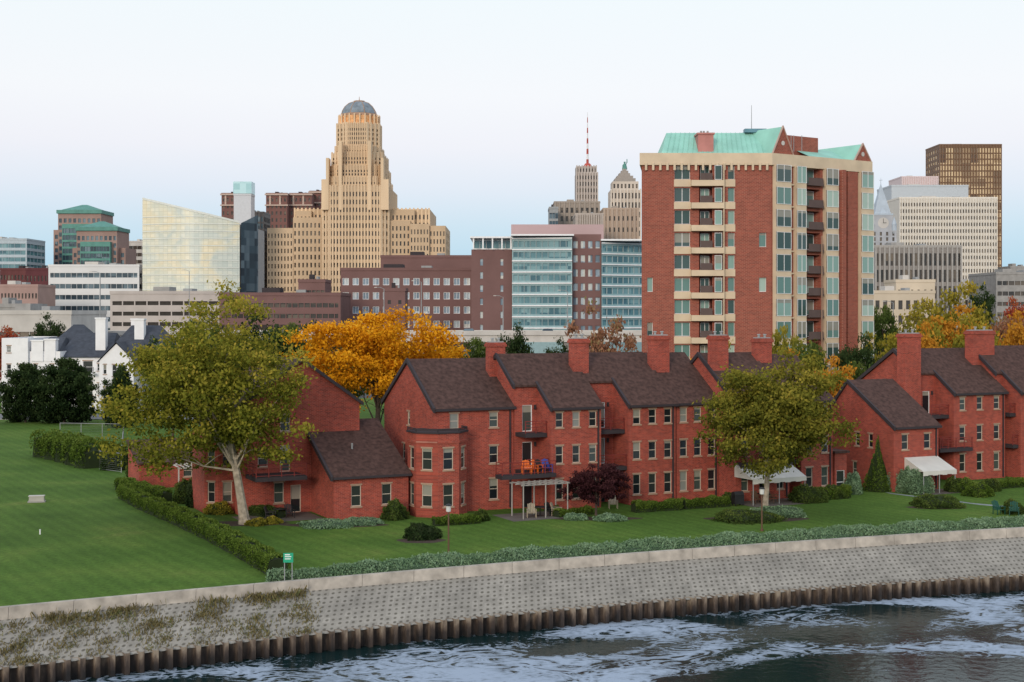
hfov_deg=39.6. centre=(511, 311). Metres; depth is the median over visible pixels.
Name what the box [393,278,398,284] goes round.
window
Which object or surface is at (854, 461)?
window
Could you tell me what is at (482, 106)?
sky
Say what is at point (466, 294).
window
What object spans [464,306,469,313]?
window
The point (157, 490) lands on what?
hedge
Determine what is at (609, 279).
window
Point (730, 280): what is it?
window
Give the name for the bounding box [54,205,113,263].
office tower
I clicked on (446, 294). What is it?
window
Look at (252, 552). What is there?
hedge
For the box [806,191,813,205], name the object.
window
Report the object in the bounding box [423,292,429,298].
window
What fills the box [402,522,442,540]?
shrub
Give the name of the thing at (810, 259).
window
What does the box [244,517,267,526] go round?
shrub
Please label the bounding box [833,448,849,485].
brick garden wing
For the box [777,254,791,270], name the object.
window
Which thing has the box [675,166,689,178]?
window
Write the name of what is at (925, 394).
door
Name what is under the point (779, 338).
autumn tree
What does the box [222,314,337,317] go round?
window
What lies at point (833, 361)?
autumn tree
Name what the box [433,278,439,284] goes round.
window
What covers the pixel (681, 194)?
window
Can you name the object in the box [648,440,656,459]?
window
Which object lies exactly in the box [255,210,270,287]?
office slab
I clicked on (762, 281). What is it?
window
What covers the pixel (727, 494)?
shrub
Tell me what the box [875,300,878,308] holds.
window
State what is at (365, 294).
window
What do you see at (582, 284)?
window
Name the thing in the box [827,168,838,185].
window
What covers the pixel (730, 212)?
window
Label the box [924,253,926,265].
window
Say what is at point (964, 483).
shrub
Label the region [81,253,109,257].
window
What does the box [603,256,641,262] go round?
window
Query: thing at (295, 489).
door
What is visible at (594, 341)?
autumn tree
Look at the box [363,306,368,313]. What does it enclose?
window
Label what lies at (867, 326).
window
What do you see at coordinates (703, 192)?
window
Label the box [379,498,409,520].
shrub
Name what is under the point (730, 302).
window
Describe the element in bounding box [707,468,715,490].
window
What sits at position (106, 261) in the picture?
window
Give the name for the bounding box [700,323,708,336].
window
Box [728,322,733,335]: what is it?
window
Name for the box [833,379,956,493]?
townhouse
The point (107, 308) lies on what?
window
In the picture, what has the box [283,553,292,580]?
signpost
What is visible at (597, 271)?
window
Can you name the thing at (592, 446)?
window
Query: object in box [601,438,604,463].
door
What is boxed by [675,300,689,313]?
window
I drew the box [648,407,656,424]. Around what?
window
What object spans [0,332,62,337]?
window
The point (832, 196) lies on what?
window
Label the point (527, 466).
patio chair
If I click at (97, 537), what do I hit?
ground
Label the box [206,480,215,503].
window
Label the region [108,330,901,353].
highway overpass
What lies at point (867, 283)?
window
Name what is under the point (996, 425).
window
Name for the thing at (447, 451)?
window
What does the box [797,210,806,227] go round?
window
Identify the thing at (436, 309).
window
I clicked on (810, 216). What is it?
window
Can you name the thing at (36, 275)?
brick building
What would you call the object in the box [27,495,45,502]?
utility box
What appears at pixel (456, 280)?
window
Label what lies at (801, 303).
window
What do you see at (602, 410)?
door
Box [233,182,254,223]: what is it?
stair tower
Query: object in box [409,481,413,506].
window
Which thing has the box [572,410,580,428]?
window
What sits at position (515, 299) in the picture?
window
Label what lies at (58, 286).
window
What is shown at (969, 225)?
office tower
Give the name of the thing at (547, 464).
patio chair
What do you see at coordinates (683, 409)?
window
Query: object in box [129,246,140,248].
window
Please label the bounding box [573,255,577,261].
window
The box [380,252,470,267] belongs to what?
office building
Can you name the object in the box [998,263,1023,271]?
office building
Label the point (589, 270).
window
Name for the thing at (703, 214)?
window
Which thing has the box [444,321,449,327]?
window
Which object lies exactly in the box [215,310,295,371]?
green tree
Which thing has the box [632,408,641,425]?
window
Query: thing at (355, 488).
window
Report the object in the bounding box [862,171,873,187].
window
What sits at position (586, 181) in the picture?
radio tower
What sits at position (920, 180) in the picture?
office tower
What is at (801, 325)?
window
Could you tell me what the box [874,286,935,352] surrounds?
office building
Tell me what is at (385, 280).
window
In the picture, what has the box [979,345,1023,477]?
townhouse
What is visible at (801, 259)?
window
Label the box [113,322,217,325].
window
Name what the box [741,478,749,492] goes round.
window
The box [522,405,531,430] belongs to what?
door
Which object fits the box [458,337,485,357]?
green tree
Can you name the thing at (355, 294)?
window
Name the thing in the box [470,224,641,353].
glass office
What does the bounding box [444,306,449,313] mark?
window
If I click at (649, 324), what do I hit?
window
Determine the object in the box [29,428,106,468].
hedge
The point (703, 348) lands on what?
window
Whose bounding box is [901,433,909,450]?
window
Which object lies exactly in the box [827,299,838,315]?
window
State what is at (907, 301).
window
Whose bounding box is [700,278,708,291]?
window
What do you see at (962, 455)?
window
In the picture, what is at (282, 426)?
window
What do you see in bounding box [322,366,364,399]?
green tree
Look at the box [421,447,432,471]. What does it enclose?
window
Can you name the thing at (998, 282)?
window
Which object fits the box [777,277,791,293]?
window
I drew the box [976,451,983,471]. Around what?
window
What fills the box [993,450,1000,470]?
window
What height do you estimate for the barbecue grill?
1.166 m
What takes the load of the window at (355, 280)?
in the office building at (446, 296)
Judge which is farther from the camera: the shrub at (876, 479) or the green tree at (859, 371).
the green tree at (859, 371)
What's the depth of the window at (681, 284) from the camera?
190.28 m
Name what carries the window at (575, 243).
in the glass office
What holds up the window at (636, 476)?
in the townhouse at (638, 400)
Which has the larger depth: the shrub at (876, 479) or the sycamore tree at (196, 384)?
the shrub at (876, 479)
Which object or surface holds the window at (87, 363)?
in the white house
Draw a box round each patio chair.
[263,506,275,517]
[284,503,294,517]
[521,460,531,473]
[526,503,536,517]
[531,459,542,472]
[534,459,546,472]
[541,459,552,472]
[544,502,556,515]
[550,502,561,515]
[608,496,617,508]
[751,491,760,503]
[769,491,777,502]
[991,500,1004,514]
[1009,501,1018,515]
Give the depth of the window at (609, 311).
402.23 m
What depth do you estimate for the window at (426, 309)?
440.15 m
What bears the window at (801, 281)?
in the apartment tower at (748, 235)
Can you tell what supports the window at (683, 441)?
in the townhouse at (685, 382)
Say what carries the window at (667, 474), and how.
in the townhouse at (638, 400)
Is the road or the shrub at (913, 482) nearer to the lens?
the shrub at (913, 482)
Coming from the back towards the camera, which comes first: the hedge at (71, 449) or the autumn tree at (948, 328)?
the autumn tree at (948, 328)
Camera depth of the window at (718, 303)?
189.40 m
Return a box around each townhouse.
[192,355,411,519]
[381,338,516,517]
[493,334,604,518]
[565,331,678,504]
[644,352,718,498]
[690,331,806,504]
[762,354,835,493]
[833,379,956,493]
[856,327,1008,479]
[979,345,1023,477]
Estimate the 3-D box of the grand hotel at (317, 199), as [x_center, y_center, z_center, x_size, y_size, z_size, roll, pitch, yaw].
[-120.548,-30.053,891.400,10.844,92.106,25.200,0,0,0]
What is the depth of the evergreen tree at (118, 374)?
194.98 m
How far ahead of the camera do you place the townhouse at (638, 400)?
119.07 m
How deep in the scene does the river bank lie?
87.95 m
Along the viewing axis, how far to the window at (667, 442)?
119.13 m
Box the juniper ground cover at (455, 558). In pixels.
[265,514,1023,581]
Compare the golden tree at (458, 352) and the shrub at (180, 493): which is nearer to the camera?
the shrub at (180, 493)
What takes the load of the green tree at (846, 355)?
on the ground at (97, 537)
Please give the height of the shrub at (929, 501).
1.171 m
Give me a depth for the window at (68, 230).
799.35 m
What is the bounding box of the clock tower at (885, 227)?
[874,184,896,244]
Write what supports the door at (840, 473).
in the brick garden wing
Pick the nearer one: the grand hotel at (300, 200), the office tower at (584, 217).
the office tower at (584, 217)
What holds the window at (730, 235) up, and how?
in the apartment tower at (748, 235)
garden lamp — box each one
[445,504,451,550]
[759,487,764,530]
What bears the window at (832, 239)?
in the apartment tower at (748, 235)
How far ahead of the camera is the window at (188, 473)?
129.98 m
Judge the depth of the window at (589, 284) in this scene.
399.30 m
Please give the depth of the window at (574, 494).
115.07 m
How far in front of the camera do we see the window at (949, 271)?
480.35 m
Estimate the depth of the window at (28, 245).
773.24 m
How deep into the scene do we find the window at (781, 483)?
121.51 m
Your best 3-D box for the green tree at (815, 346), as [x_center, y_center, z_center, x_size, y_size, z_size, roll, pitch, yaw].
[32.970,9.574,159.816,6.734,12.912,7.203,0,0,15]
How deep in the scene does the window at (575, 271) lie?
399.30 m
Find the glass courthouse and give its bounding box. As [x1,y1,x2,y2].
[142,197,263,291]
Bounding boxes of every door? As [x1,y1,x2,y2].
[280,445,289,471]
[291,484,300,511]
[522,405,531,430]
[522,442,531,467]
[522,481,531,507]
[601,402,604,427]
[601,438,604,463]
[837,470,843,485]
[922,391,928,412]
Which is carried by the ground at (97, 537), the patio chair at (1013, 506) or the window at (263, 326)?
the patio chair at (1013, 506)
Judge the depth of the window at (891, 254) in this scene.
480.35 m
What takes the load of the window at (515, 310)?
in the glass office
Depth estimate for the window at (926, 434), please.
127.59 m
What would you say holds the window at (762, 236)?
in the apartment tower at (748, 235)
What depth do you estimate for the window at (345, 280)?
440.26 m
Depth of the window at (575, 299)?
399.30 m
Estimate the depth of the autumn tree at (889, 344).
184.79 m
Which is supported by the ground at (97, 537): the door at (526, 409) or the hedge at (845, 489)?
the hedge at (845, 489)
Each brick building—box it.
[0,266,33,283]
[0,281,55,305]
[25,265,47,284]
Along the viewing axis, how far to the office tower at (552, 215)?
600.30 m
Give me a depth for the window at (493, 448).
114.76 m
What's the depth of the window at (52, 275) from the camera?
560.36 m
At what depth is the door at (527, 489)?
115.89 m
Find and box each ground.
[0,386,372,397]
[0,398,1023,605]
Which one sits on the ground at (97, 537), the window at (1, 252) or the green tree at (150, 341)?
the green tree at (150, 341)
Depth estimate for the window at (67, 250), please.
799.35 m
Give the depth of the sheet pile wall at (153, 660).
84.21 m
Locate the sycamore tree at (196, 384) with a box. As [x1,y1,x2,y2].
[88,278,324,524]
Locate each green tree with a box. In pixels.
[29,312,66,336]
[137,335,159,416]
[144,339,191,435]
[177,319,209,350]
[204,324,233,353]
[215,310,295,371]
[270,321,313,354]
[278,319,339,366]
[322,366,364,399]
[339,345,370,395]
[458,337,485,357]
[496,322,533,353]
[545,336,568,352]
[785,341,829,374]
[833,331,882,378]
[835,359,872,388]
[874,304,898,359]
[966,282,995,324]
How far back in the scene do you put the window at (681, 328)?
190.28 m
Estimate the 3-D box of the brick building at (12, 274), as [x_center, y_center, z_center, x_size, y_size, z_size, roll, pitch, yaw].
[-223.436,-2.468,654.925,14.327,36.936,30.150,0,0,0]
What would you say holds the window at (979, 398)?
in the townhouse at (958, 394)
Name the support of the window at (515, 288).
in the glass office
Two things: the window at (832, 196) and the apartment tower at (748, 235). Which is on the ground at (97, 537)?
the apartment tower at (748, 235)
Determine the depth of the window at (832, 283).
195.70 m
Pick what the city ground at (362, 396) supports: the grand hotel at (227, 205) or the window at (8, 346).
the grand hotel at (227, 205)
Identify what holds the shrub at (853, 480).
on the ground at (97, 537)
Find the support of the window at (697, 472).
in the townhouse at (685, 382)
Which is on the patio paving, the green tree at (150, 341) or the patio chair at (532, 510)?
the patio chair at (532, 510)
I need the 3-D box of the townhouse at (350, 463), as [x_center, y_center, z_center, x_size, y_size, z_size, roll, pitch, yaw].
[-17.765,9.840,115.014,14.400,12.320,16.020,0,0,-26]
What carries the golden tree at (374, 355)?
on the ground at (97, 537)
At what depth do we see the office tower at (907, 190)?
760.00 m
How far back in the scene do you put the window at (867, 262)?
199.68 m
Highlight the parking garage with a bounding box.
[110,287,227,329]
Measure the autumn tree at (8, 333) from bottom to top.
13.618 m
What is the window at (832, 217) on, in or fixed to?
in the apartment tower at (748, 235)
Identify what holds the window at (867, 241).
in the apartment tower at (748, 235)
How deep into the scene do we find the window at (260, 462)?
111.97 m
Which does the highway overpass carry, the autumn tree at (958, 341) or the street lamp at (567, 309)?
the street lamp at (567, 309)
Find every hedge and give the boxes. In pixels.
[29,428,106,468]
[113,477,172,501]
[116,483,290,574]
[248,504,285,517]
[431,513,481,525]
[552,504,594,517]
[630,498,683,512]
[681,494,730,508]
[819,484,851,499]
[996,477,1023,488]
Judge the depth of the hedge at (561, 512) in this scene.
111.10 m
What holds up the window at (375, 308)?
in the office building at (446, 296)
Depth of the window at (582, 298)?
399.30 m
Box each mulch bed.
[218,521,289,525]
[280,524,388,526]
[397,539,445,542]
[557,517,641,519]
[703,517,809,521]
[907,506,965,508]
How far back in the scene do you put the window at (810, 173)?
195.75 m
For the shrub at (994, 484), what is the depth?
126.17 m
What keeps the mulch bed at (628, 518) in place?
on the ground at (97, 537)
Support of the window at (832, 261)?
in the apartment tower at (748, 235)
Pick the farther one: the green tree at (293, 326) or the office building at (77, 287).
the office building at (77, 287)
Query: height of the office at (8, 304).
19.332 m
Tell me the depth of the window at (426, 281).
440.26 m
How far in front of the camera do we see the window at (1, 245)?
760.33 m
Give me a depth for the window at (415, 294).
440.26 m
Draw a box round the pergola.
[173,463,191,482]
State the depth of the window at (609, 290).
402.13 m
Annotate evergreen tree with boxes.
[0,361,50,422]
[25,356,100,423]
[98,363,138,427]
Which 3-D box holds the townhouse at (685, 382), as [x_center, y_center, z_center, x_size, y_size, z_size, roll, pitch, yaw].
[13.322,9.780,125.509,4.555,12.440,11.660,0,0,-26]
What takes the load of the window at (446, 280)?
in the office building at (446, 296)
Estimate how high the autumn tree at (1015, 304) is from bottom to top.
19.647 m
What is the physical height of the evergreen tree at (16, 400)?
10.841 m
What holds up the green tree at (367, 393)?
on the ground at (97, 537)
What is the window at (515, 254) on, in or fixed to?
in the glass office
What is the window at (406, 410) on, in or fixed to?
in the townhouse at (448, 425)
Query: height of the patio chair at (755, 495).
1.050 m
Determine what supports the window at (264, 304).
in the office at (304, 306)
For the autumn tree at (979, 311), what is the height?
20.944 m
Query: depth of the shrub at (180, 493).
118.43 m
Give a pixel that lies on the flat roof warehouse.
(22, 319)
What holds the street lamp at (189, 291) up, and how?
on the city ground at (362, 396)
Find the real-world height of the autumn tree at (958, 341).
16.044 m
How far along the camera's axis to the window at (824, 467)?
123.64 m
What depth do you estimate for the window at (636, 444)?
117.83 m
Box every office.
[0,298,46,309]
[219,288,350,352]
[298,274,331,291]
[383,283,407,350]
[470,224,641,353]
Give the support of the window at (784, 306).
in the apartment tower at (748, 235)
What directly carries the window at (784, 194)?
in the apartment tower at (748, 235)
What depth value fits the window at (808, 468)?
122.88 m
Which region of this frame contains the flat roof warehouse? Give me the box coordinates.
[0,303,106,382]
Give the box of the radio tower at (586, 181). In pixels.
[575,112,597,200]
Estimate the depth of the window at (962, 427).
134.57 m
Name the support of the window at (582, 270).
in the glass office
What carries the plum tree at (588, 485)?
on the ground at (97, 537)
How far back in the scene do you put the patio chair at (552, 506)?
111.18 m
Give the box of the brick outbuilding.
[126,438,191,486]
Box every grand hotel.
[220,192,233,219]
[265,192,288,227]
[289,192,314,227]
[308,190,320,208]
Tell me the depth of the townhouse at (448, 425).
114.39 m
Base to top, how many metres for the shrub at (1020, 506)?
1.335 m
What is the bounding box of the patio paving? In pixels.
[233,489,958,521]
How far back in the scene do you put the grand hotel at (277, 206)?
860.00 m
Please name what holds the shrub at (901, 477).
on the ground at (97, 537)
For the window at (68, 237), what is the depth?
799.35 m
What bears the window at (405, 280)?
in the office building at (446, 296)
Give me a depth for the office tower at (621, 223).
599.50 m
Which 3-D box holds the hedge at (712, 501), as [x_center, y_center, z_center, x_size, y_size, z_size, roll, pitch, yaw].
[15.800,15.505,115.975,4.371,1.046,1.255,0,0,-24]
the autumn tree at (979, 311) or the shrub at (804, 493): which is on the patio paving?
the shrub at (804, 493)
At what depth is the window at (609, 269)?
402.13 m
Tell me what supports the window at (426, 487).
in the townhouse at (448, 425)
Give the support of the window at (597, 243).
in the glass office
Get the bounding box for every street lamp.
[89,271,100,316]
[187,270,189,318]
[412,280,421,316]
[493,295,503,330]
[564,290,567,330]
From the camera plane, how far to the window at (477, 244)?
403.31 m
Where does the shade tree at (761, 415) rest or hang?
on the ground at (97, 537)
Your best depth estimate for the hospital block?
900.00 m
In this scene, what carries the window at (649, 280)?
in the apartment tower at (748, 235)
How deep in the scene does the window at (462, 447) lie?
111.81 m
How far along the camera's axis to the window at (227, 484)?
112.59 m
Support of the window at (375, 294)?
in the office building at (446, 296)
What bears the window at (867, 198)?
in the apartment tower at (748, 235)
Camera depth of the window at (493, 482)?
114.76 m
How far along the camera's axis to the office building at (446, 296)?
440.00 m
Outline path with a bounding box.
[886,492,1001,506]
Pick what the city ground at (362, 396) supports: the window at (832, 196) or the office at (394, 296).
the office at (394, 296)
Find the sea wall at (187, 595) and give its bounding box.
[0,527,1023,619]
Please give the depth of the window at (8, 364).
225.63 m
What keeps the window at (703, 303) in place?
in the apartment tower at (748, 235)
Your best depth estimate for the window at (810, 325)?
195.79 m
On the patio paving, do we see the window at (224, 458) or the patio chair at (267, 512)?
the patio chair at (267, 512)
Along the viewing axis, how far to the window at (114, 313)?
430.27 m
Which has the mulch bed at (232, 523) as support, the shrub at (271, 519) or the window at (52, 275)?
the shrub at (271, 519)
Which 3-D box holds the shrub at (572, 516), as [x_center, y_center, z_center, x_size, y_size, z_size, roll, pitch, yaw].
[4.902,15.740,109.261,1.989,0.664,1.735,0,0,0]
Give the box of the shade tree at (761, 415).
[692,336,872,506]
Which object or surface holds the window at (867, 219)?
in the apartment tower at (748, 235)
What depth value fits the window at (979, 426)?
135.52 m
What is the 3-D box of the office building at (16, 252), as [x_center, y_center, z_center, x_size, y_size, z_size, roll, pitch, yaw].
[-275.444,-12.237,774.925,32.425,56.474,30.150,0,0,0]
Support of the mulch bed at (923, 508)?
on the ground at (97, 537)
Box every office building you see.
[0,237,44,267]
[48,262,141,329]
[340,264,470,356]
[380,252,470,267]
[874,242,961,330]
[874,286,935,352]
[884,275,935,289]
[962,279,968,316]
[968,269,1023,328]
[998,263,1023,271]
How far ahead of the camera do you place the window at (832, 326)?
195.67 m
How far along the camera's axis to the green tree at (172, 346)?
169.88 m
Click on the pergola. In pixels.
(181, 468)
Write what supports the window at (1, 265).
in the office building at (16, 252)
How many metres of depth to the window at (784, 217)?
190.37 m
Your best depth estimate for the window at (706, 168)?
190.98 m
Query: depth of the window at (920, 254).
480.35 m
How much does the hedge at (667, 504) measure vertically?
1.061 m
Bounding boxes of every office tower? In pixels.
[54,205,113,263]
[72,221,135,263]
[548,204,558,223]
[553,199,599,223]
[572,211,603,223]
[600,206,638,238]
[877,184,968,199]
[887,196,997,278]
[888,176,938,184]
[925,144,1001,266]
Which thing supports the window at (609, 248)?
in the glass office
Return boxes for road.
[0,414,193,418]
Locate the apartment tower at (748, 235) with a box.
[640,105,873,389]
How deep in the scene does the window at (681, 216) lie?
190.28 m
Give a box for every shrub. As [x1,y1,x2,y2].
[100,442,127,470]
[172,477,191,503]
[184,484,193,507]
[202,500,234,515]
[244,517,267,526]
[264,515,283,524]
[295,518,357,529]
[343,516,383,525]
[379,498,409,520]
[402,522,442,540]
[474,508,490,521]
[563,512,588,520]
[592,512,628,521]
[710,508,786,524]
[722,491,731,499]
[750,505,807,517]
[786,483,829,503]
[825,484,848,499]
[842,471,862,494]
[862,435,891,492]
[887,472,896,491]
[895,465,909,492]
[901,468,934,494]
[908,493,965,508]
[943,475,962,492]
[955,476,970,492]
[960,480,995,497]
[981,478,1001,491]
[1001,498,1023,514]
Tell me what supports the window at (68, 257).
in the office tower at (65, 233)
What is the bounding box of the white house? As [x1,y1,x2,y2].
[2,317,175,412]
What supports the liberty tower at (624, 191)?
on the city ground at (362, 396)
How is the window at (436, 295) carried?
in the office building at (446, 296)
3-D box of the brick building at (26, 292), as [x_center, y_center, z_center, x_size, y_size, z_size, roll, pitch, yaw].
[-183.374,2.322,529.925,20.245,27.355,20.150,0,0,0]
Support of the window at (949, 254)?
in the office building at (941, 265)
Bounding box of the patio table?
[533,506,546,515]
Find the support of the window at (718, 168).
in the apartment tower at (748, 235)
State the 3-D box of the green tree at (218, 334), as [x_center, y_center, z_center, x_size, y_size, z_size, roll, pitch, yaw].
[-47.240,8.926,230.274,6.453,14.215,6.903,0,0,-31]
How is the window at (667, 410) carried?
in the townhouse at (638, 400)
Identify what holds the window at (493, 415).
in the townhouse at (448, 425)
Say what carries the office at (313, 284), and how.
on the city ground at (362, 396)
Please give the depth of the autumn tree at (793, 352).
149.63 m
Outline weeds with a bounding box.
[0,585,321,665]
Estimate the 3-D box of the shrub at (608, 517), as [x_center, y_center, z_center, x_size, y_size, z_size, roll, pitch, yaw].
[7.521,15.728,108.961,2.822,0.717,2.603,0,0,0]
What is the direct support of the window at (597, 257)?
in the glass office
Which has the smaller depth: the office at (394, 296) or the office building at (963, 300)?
the office at (394, 296)
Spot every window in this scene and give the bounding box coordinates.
[0,244,25,247]
[0,251,25,254]
[0,257,25,261]
[0,264,25,267]
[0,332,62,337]
[6,345,11,351]
[6,363,11,372]
[27,244,43,249]
[27,251,43,256]
[27,258,43,262]
[50,273,136,277]
[50,284,136,288]
[55,295,109,299]
[59,306,109,310]
[63,228,76,232]
[63,235,76,239]
[63,242,76,246]
[63,249,71,252]
[63,255,71,259]
[81,246,109,250]
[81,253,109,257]
[81,260,109,263]
[82,360,92,371]
[103,364,106,374]
[112,364,116,375]
[113,301,217,304]
[113,312,213,315]
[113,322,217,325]
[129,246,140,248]
[183,463,191,477]
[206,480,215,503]
[208,450,214,465]
[222,303,337,306]
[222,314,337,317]
[222,325,336,328]
[222,480,232,503]
[223,448,230,466]
[257,449,267,468]
[273,481,284,504]
[280,413,290,432]
[343,278,348,284]
[350,483,361,507]
[353,278,358,284]
[353,292,358,298]
[353,306,358,313]
[363,278,368,284]
[363,292,368,298]
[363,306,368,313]
[373,278,378,284]
[373,292,378,298]
[373,306,378,313]
[381,482,392,505]
[383,278,388,284]
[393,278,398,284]
[402,442,404,459]
[403,278,408,284]
[406,410,409,425]
[409,445,413,470]
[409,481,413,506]
[413,278,418,284]
[413,292,418,298]
[413,306,418,313]
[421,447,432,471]
[421,483,432,508]
[423,278,429,284]
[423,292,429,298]
[423,306,429,313]
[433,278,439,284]
[433,292,439,298]
[433,306,439,313]
[442,447,454,471]
[442,483,454,507]
[444,278,449,284]
[444,292,449,298]
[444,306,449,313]
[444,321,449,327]
[449,412,459,427]
[454,278,459,284]
[454,292,459,298]
[454,306,459,313]
[454,321,459,327]
[461,445,465,469]
[461,480,465,506]
[464,278,469,284]
[464,292,469,298]
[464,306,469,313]
[464,321,469,327]
[474,241,509,247]
[488,411,498,428]
[488,444,498,464]
[488,477,498,500]
[513,241,570,246]
[513,252,570,257]
[513,263,570,269]
[513,274,570,280]
[513,286,570,291]
[513,297,570,302]
[513,308,570,313]
[513,319,570,325]
[549,213,557,218]
[555,411,564,428]
[555,444,564,464]
[555,477,564,500]
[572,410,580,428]
[572,444,580,463]
[572,477,580,499]
[573,241,577,247]
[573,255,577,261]
[573,269,577,276]
[573,283,577,290]
[573,297,577,304]
[573,312,577,318]
[581,269,584,276]
[581,283,584,290]
[581,297,584,304]
[588,269,591,276]
[588,283,591,290]
[588,410,597,427]
[588,443,597,463]
[595,241,599,247]
[595,255,599,261]
[595,269,599,276]
[595,283,599,290]
[595,297,599,304]
[595,312,599,318]
[603,245,641,251]
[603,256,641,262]
[603,267,641,272]
[603,277,641,283]
[603,288,641,293]
[603,298,641,304]
[603,309,641,314]
[603,320,641,325]
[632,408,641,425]
[632,441,641,460]
[632,472,641,495]
[647,278,652,291]
[647,322,652,334]
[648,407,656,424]
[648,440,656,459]
[648,472,656,494]
[663,407,672,424]
[663,439,672,458]
[663,471,672,493]
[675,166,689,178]
[675,188,689,201]
[675,210,689,223]
[675,233,689,246]
[675,255,689,268]
[675,278,689,290]
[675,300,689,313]
[675,322,689,335]
[675,345,689,358]
[679,406,687,423]
[679,438,687,457]
[679,469,687,492]
[693,406,701,422]
[693,438,702,456]
[693,469,702,491]
[700,166,708,179]
[700,189,708,201]
[700,211,708,224]
[700,233,708,247]
[700,256,708,269]
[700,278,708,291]
[700,300,708,314]
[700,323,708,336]
[700,345,707,352]
[707,438,714,456]
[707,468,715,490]
[715,165,721,179]
[715,188,721,201]
[715,210,721,224]
[715,233,721,246]
[715,255,721,269]
[715,278,721,291]
[715,300,721,314]
[715,323,721,333]
[728,166,733,178]
[728,188,733,201]
[728,210,733,223]
[728,233,733,246]
[728,255,733,268]
[728,278,733,290]
[728,300,733,313]
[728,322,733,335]
[728,345,733,351]
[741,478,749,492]
[759,233,765,246]
[759,278,765,291]
[776,482,784,489]
[777,164,791,181]
[777,187,791,204]
[777,209,791,226]
[777,232,791,248]
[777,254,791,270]
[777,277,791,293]
[777,299,791,315]
[777,321,791,337]
[797,166,806,182]
[797,188,806,204]
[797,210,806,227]
[797,233,806,249]
[797,255,806,271]
[797,277,806,293]
[797,299,806,315]
[797,321,806,337]
[805,466,813,486]
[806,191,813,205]
[807,169,813,182]
[807,213,813,227]
[807,235,813,249]
[807,256,813,270]
[807,278,813,292]
[807,300,813,314]
[807,322,813,336]
[821,434,828,453]
[821,465,828,486]
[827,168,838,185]
[827,190,838,206]
[827,212,838,228]
[827,234,838,250]
[827,256,838,272]
[827,278,838,293]
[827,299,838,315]
[827,321,838,337]
[827,343,838,358]
[851,460,856,471]
[854,431,859,446]
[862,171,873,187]
[862,193,873,208]
[862,214,873,230]
[862,235,873,251]
[862,257,873,272]
[862,278,873,294]
[862,300,873,315]
[862,321,873,336]
[867,432,872,448]
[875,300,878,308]
[890,253,892,265]
[890,270,892,279]
[895,253,897,265]
[898,300,901,308]
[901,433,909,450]
[906,300,909,308]
[919,253,921,265]
[923,432,931,449]
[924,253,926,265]
[948,253,950,265]
[948,270,950,281]
[959,396,966,411]
[959,424,966,441]
[959,452,966,472]
[976,395,983,410]
[976,424,983,440]
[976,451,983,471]
[993,395,1000,409]
[993,423,1000,439]
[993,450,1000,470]
[997,281,1023,284]
[997,292,1023,295]
[997,302,1023,305]
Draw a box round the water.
[56,590,1023,681]
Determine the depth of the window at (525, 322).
397.35 m
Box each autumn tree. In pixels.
[0,325,20,379]
[563,296,640,351]
[588,315,636,351]
[771,324,798,353]
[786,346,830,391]
[815,354,856,396]
[860,331,896,362]
[873,296,947,358]
[909,279,997,342]
[916,319,943,347]
[925,303,1015,347]
[945,312,1009,347]
[977,313,1023,343]
[998,308,1023,344]
[1002,296,1023,325]
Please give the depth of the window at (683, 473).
120.11 m
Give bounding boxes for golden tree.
[279,304,466,421]
[412,343,470,358]
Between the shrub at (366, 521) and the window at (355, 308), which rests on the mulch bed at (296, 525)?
the shrub at (366, 521)
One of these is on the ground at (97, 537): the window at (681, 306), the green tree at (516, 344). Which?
the green tree at (516, 344)
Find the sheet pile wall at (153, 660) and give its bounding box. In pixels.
[0,573,1023,681]
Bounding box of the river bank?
[0,537,1023,668]
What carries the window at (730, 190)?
in the apartment tower at (748, 235)
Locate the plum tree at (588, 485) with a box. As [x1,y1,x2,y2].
[556,461,632,515]
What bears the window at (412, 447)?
in the townhouse at (448, 425)
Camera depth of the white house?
228.00 m
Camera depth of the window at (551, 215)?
600.29 m
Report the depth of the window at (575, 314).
399.30 m
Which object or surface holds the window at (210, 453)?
in the townhouse at (350, 463)
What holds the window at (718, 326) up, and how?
in the apartment tower at (748, 235)
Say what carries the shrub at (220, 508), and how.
on the ground at (97, 537)
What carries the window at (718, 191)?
in the apartment tower at (748, 235)
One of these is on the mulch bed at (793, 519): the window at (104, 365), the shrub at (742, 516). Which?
the shrub at (742, 516)
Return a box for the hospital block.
[129,239,141,264]
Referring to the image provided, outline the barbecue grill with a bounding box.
[731,491,743,505]
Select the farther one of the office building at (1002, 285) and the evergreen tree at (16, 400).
the office building at (1002, 285)
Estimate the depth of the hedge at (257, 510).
110.53 m
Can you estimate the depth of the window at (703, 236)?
190.98 m
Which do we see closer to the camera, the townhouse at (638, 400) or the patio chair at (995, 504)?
the patio chair at (995, 504)
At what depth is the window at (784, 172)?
190.37 m
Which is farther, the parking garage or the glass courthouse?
the glass courthouse
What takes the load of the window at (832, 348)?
in the apartment tower at (748, 235)
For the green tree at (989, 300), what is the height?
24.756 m
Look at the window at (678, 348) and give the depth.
190.28 m
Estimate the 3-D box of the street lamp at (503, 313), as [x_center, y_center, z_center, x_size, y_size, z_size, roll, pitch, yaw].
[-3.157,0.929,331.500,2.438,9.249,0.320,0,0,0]
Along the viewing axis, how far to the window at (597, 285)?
399.30 m
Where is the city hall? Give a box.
[267,97,449,291]
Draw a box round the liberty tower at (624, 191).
[608,161,640,238]
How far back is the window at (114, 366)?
224.09 m
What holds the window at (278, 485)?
in the townhouse at (350, 463)
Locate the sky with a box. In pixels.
[0,0,1023,266]
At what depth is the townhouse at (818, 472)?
123.53 m
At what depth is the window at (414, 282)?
440.26 m
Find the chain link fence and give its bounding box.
[64,423,123,472]
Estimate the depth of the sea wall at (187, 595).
88.90 m

